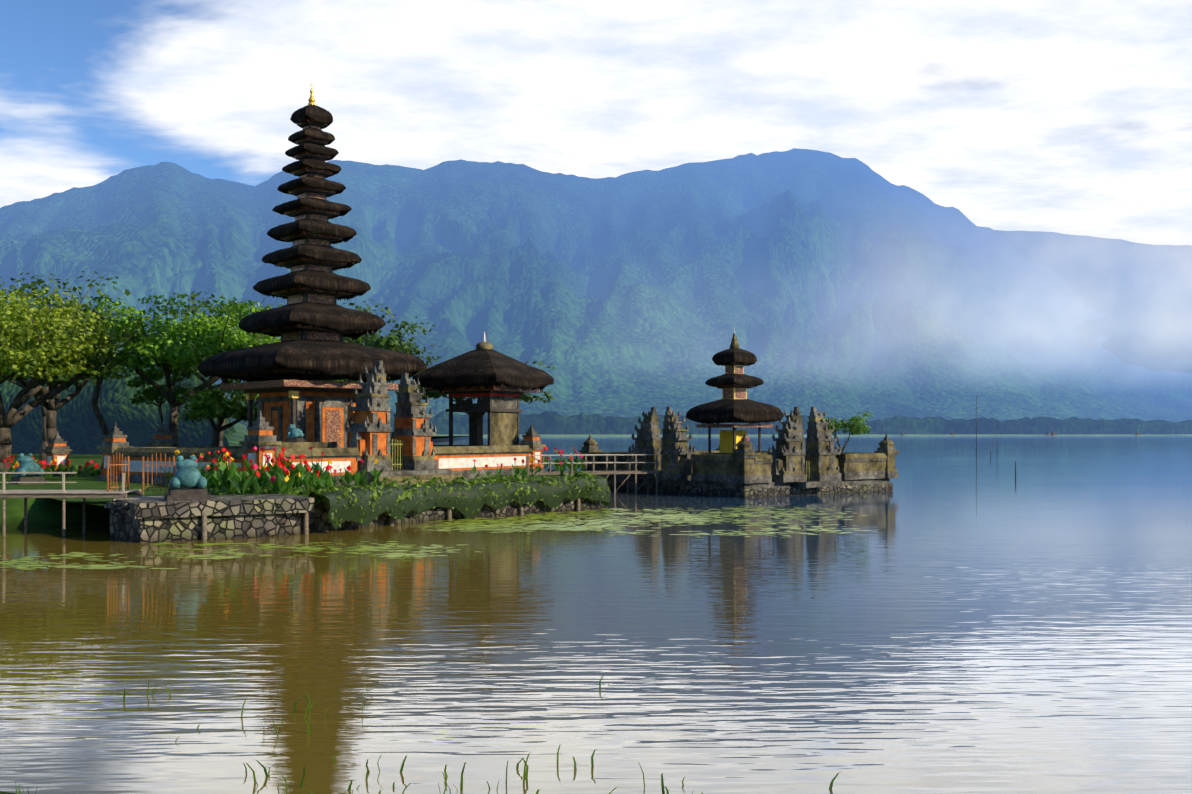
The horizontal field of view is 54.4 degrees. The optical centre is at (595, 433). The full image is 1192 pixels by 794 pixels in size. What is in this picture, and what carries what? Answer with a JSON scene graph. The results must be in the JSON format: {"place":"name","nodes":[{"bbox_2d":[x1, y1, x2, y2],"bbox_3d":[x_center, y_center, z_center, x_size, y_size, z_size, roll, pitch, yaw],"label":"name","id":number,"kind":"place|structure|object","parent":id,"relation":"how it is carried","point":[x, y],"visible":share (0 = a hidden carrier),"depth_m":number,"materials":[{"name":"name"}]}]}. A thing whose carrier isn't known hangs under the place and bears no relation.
{"place":"outdoors","nodes":[
{"label":"outdoors","id":0,"kind":"place"},
{"bbox_2d":[0,436,468,793],"bbox_3d":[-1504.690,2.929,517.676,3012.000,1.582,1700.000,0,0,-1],"label":"land","id":1,"kind":"structure","parent":0,"point":[44,512],"depth_m":42.48,"materials":[{"name":"green plant"}]},
{"bbox_2d":[0,284,103,383],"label":"tree","id":2,"kind":"object","parent":1,"relation":"on","point":[5,377],"visible":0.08,"depth_m":69.29,"materials":[{"name":"green plant"}]},
{"bbox_2d":[4,317,140,440],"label":"tree","id":3,"kind":"object","parent":1,"relation":"on","point":[51,405],"visible":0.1,"depth_m":78.73,"materials":[{"name":"green plant"}]},
{"bbox_2d":[0,287,145,471],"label":"tree","id":4,"kind":"object","parent":1,"relation":"on","point":[41,359],"visible":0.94,"depth_m":61.12,"materials":[{"name":"green plant"}]},
{"bbox_2d":[0,271,156,461],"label":"tree","id":5,"kind":"object","parent":1,"relation":"on","point":[41,392],"visible":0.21,"depth_m":89.72,"materials":[{"name":"green plant"}]},
{"bbox_2d":[54,304,150,468],"bbox_3d":[-27.884,-2.293,64.692,5.422,9.732,4.648,0,0,-1],"label":"tree","id":6,"kind":"object","parent":1,"relation":"on","point":[98,414],"visible":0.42,"depth_m":64.66,"materials":[{"name":"green plant"}]},
{"bbox_2d":[41,421,178,475],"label":"stone shrines","id":7,"kind":"object","parent":1,"relation":"on","point":[58,449],"visible":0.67,"depth_m":60.03,"materials":[{"name":"stone"}]},
{"bbox_2d":[0,364,235,453],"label":"tree line","id":8,"kind":"object","parent":1,"relation":"on","point":[78,428],"visible":0.27,"depth_m":120.77,"materials":[{"name":"green plant"}]},
{"bbox_2d":[8,424,304,500],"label":"frog statues","id":9,"kind":"object","parent":1,"relation":"on","point":[189,479],"visible":1,"depth_m":37.16,"materials":[{"name":"teal stone"}]},
{"bbox_2d":[124,367,196,423],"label":"tree","id":10,"kind":"object","parent":1,"relation":"on","point":[150,394],"visible":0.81,"depth_m":68.71,"materials":[{"name":"green plant"}]},
{"bbox_2d":[81,292,282,446],"bbox_3d":[-22.009,-2.545,64.483,13.415,10.208,14.382,0,0,-1],"label":"tree","id":11,"kind":"object","parent":1,"relation":"on","point":[181,345],"visible":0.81,"depth_m":63.23,"materials":[{"name":"green plant"}]},
{"bbox_2d":[119,291,280,445],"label":"tree","id":12,"kind":"object","parent":1,"relation":"on","point":[192,310],"visible":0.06,"depth_m":95.13,"materials":[{"name":"green plant"}]},
{"bbox_2d":[342,299,447,381],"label":"tree","id":13,"kind":"object","parent":1,"relation":"on","point":[394,342],"visible":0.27,"depth_m":97.35,"materials":[{"name":"green plant"}]},
{"bbox_2d":[394,360,554,415],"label":"tree","id":14,"kind":"object","parent":1,"relation":"on","point":[524,397],"visible":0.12,"depth_m":103.47,"materials":[{"name":"green plant"}]},
{"bbox_2d":[224,396,247,445],"bbox_3d":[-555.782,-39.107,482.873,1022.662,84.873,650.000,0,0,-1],"label":"mountain","id":15,"kind":"structure","parent":0,"point":[237,436],"depth_m":259.27,"materials":[{"name":"green plant"}]},
{"bbox_2d":[52,469,599,542],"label":"island","id":16,"kind":"structure","parent":0,"point":[229,516],"depth_m":37.21,"materials":[{"name":"grey stone"}]},
{"bbox_2d":[174,388,258,445],"bbox_3d":[-20.070,-0.030,63.309,5.455,5.203,5.419,0,0,-36],"label":"tree","id":17,"kind":"object","parent":16,"relation":"on","point":[210,405],"visible":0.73,"depth_m":61.88,"materials":[{"name":"green plant"}]},
{"bbox_2d":[246,378,295,410],"bbox_3d":[-15.415,-0.074,59.504,4.398,5.430,4.300,0,0,-1],"label":"tree","id":18,"kind":"object","parent":16,"relation":"on","point":[255,403],"visible":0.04,"depth_m":58.26,"materials":[{"name":"green plant"}]},
{"bbox_2d":[213,379,355,397],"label":"tree","id":19,"kind":"object","parent":16,"relation":"on","point":[320,380],"visible":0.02,"depth_m":70.36,"materials":[{"name":"green plant"}]},
{"bbox_2d":[2,446,587,494],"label":"flowers","id":20,"kind":"object","parent":16,"relation":"on","point":[248,477],"visible":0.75,"depth_m":44.09,"materials":[{"name":"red plant"}]},
{"bbox_2d":[197,84,425,447],"bbox_3d":[-14.072,-7.550,57.383,8.551,19.758,8.564,0,0,-43],"label":"pagoda","id":21,"kind":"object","parent":16,"relation":"on","point":[312,323],"visible":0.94,"depth_m":56.03,"materials":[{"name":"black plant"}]},
{"bbox_2d":[97,360,545,487],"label":"temple wall","id":22,"kind":"structure","parent":16,"relation":"on","point":[409,449],"depth_m":53.11,"materials":[{"name":"orange brick"}]},
{"bbox_2d":[210,470,610,529],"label":"hedges","id":23,"kind":"object","parent":16,"relation":"on","point":[366,505],"visible":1,"depth_m":44.62,"materials":[{"name":"green plant"}]},
{"bbox_2d":[412,331,553,445],"bbox_3d":[-6.120,-1.645,63.607,5.870,7.950,5.880,0,0,30],"label":"bale","id":24,"kind":"object","parent":16,"relation":"on","point":[487,373],"visible":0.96,"depth_m":62.36,"materials":[{"name":"black plant"}]},
{"bbox_2d":[525,454,665,493],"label":"bridge","id":25,"kind":"structure","parent":16,"relation":"on","point":[615,472],"depth_m":64.45,"materials":[{"name":"brown wood"}]},
{"bbox_2d":[0,436,1191,793],"bbox_3d":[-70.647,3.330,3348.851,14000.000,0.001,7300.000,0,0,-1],"label":"water","id":26,"kind":"structure","parent":0,"point":[1012,614],"depth_m":18.14,"materials":[{"name":"liquid"}]},
{"bbox_2d":[0,452,174,536],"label":"jetty","id":27,"kind":"object","parent":26,"relation":"in","point":[116,494],"visible":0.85,"depth_m":37.31,"materials":[{"name":"brown wood"}]},
{"bbox_2d":[0,506,874,793],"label":"aquatic plants","id":28,"kind":"object","parent":26,"relation":"on","point":[676,518],"visible":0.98,"depth_m":38.61,"materials":[{"name":"green plant"}]},
{"bbox_2d":[579,326,898,497],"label":"island","id":29,"kind":"structure","parent":26,"relation":"in","point":[736,464],"depth_m":64.85,"materials":[{"name":"grey stone"}]},
{"bbox_2d":[824,411,873,453],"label":"tree","id":30,"kind":"object","parent":29,"relation":"on","point":[856,427],"visible":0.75,"depth_m":68.08,"materials":[{"name":"green plant"}]},
{"bbox_2d":[976,395,1015,476],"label":"poles","id":31,"kind":"object","parent":26,"relation":"in","point":[976,435],"visible":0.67,"depth_m":188.55,"materials":[{"name":"brown wood"}]},
{"bbox_2d":[0,148,1191,421],"bbox_3d":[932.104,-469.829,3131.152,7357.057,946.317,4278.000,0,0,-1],"label":"mountain","id":32,"kind":"structure","parent":0,"point":[632,294],"depth_m":2537.96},
{"bbox_2d":[0,0,1191,244],"label":"sky","id":33,"kind":"structure","parent":0,"point":[1071,117],"materials":[{"name":"white"}]},
{"bbox_2d":[389,410,1191,436],"bbox_3d":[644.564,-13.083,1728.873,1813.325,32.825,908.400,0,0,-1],"label":"shore","id":34,"kind":"structure","parent":0,"point":[553,424],"depth_m":1677.55,"materials":[{"name":"green plant"}]},
{"bbox_2d":[806,237,1191,376],"bbox_3d":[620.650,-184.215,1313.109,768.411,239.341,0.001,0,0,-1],"label":"fog","id":35,"kind":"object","parent":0,"point":[1168,319],"depth_m":1311.13,"materials":[{"name":"white"}]},
{"bbox_2d":[994,230,1191,374],"bbox_3d":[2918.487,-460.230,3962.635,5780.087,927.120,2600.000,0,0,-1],"label":"fog","id":36,"kind":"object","parent":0,"point":[1021,236],"depth_m":4637.31,"materials":[{"name":"white"}]}
]}

